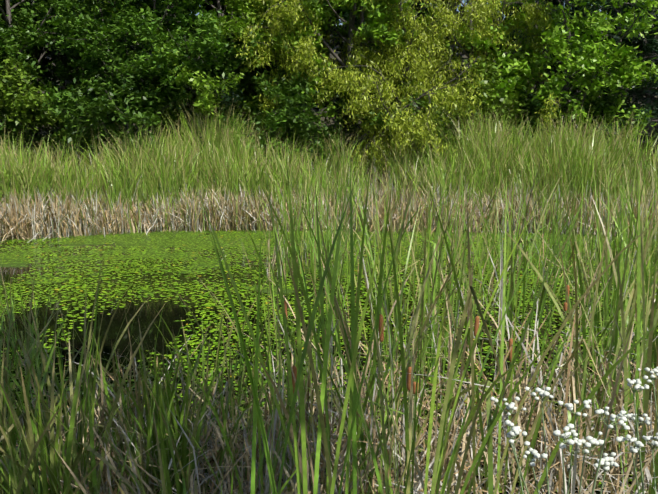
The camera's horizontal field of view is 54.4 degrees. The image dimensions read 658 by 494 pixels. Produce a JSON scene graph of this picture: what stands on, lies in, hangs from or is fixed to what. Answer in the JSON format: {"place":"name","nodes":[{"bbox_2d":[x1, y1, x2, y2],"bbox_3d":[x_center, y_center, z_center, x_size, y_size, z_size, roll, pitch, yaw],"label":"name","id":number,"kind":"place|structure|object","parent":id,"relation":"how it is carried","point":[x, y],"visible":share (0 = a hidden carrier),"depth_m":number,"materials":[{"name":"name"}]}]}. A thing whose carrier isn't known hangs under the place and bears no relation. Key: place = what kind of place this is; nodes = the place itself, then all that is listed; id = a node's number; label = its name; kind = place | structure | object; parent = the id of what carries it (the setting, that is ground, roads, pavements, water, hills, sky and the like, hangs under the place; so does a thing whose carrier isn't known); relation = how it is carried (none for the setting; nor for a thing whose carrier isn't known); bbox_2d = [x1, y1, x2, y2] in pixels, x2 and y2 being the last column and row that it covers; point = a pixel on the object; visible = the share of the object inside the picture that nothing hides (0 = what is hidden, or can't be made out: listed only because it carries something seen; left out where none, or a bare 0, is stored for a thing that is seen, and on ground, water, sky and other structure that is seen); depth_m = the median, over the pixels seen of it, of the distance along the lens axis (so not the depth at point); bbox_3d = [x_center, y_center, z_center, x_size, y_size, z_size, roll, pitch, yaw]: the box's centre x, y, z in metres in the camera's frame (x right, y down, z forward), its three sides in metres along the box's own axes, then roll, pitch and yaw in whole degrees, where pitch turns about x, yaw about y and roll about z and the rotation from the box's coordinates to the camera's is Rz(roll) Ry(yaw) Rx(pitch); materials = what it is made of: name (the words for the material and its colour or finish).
{"place":"outdoors","nodes":[
{"label":"outdoors","id":0,"kind":"place"},
{"bbox_2d":[167,254,402,493],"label":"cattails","id":1,"kind":"object","parent":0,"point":[261,381],"visible":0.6,"depth_m":5.25,"materials":[{"name":"green plant"}]},
{"bbox_2d":[0,227,657,493],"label":"pond water","id":2,"kind":"structure","parent":0,"point":[147,313],"depth_m":11.77,"materials":[{"name":"green liquid"}]},
{"bbox_2d":[0,268,65,388],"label":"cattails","id":3,"kind":"object","parent":2,"relation":"in","point":[13,338],"visible":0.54,"depth_m":8.05,"materials":[{"name":"green plant"}]},
{"bbox_2d":[0,240,315,493],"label":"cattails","id":4,"kind":"object","parent":2,"relation":"in","point":[160,426],"visible":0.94,"depth_m":4.59,"materials":[{"name":"green plant"}]},
{"bbox_2d":[201,153,422,493],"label":"cattail leaves","id":5,"kind":"object","parent":2,"relation":"on","point":[351,384],"visible":1,"depth_m":2.91,"materials":[{"name":"green plant"}]},
{"bbox_2d":[0,228,657,493],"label":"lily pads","id":6,"kind":"object","parent":2,"relation":"on","point":[176,249],"visible":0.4,"depth_m":12.67,"materials":[{"name":"green plant"}]},
{"bbox_2d":[284,276,568,493],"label":"cattail stems","id":7,"kind":"object","parent":2,"relation":"in","point":[414,398],"visible":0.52,"depth_m":4.49,"materials":[{"name":"green plant"}]},
{"bbox_2d":[218,197,657,362],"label":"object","id":8,"kind":"object","parent":2,"relation":"in","point":[285,257],"visible":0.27,"depth_m":12.14,"materials":[{"name":"green plant"}]},
{"bbox_2d":[222,220,657,493],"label":"dry stalks","id":9,"kind":"object","parent":2,"relation":"in","point":[416,465],"visible":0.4,"depth_m":5.11,"materials":[{"name":"beige plant"}]},
{"bbox_2d":[229,145,657,354],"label":"reeds","id":10,"kind":"object","parent":2,"relation":"in","point":[334,208],"visible":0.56,"depth_m":12.31,"materials":[{"name":"green plant"}]},
{"bbox_2d":[15,34,657,198],"bbox_3d":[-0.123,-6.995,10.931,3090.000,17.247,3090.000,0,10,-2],"label":"ground","id":11,"kind":"structure","parent":0,"point":[462,62],"depth_m":43.73,"materials":[{"name":"soil"}]},
{"bbox_2d":[0,308,514,493],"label":"grass","id":12,"kind":"structure","parent":11,"relation":"on","point":[202,459],"depth_m":5.29,"materials":[{"name":"green plant"}]},
{"bbox_2d":[0,33,657,178],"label":"bushes","id":13,"kind":"object","parent":11,"relation":"on","point":[291,97],"depth_m":23.77,"materials":[{"name":"green plant"}]},
{"bbox_2d":[0,0,657,157],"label":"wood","id":14,"kind":"object","parent":11,"relation":"on","point":[46,75],"depth_m":31.47,"materials":[{"name":"green plant"}]},
{"bbox_2d":[0,0,657,189],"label":"trees","id":15,"kind":"object","parent":11,"relation":"on","point":[630,67],"depth_m":24.32,"materials":[{"name":"green plant"}]},
{"bbox_2d":[0,98,657,229],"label":"reeds","id":16,"kind":"object","parent":11,"relation":"on","point":[146,165],"visible":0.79,"depth_m":21.09,"materials":[{"name":"green plant"}]},
{"bbox_2d":[0,165,657,242],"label":"dry reeds","id":17,"kind":"object","parent":11,"relation":"on","point":[26,222],"visible":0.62,"depth_m":19.88,"materials":[{"name":"beige plant"}]},
{"bbox_2d":[1,138,657,228],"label":"reeds","id":18,"kind":"object","parent":11,"relation":"on","point":[392,187],"visible":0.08,"depth_m":21.24,"materials":[{"name":"plant"}]},
{"bbox_2d":[3,142,657,200],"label":"bank grass","id":19,"kind":"structure","parent":11,"relation":"on","point":[89,161],"depth_m":23.72,"materials":[{"name":"green plant"}]},
{"bbox_2d":[108,281,657,493],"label":"dry litter","id":20,"kind":"object","parent":11,"relation":"on","point":[646,469],"visible":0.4,"depth_m":5.13,"materials":[{"name":"beige plant"}]},
{"bbox_2d":[196,156,657,493],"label":"cattails","id":21,"kind":"object","parent":11,"relation":"on","point":[650,318],"visible":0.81,"depth_m":4.78,"materials":[{"name":"green plant"}]},
{"bbox_2d":[284,285,569,393],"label":"cattail heads","id":22,"kind":"object","parent":21,"relation":"attached to","point":[409,369],"visible":0.69,"depth_m":4.80,"materials":[{"name":"brown plant"}]},
{"bbox_2d":[495,372,657,493],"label":"stems","id":23,"kind":"object","parent":11,"relation":"on","point":[564,441],"visible":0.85,"depth_m":2.04,"materials":[{"name":"green plant"}]},
{"bbox_2d":[490,367,657,470],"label":"white flowers","id":24,"kind":"object","parent":23,"relation":"attached to","point":[517,430],"visible":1,"depth_m":1.98,"materials":[{"name":"white plant"}]},
{"bbox_2d":[191,0,600,25],"label":"sky","id":25,"kind":"structure","parent":0,"point":[463,0],"materials":[{"name":"white"}]}
]}

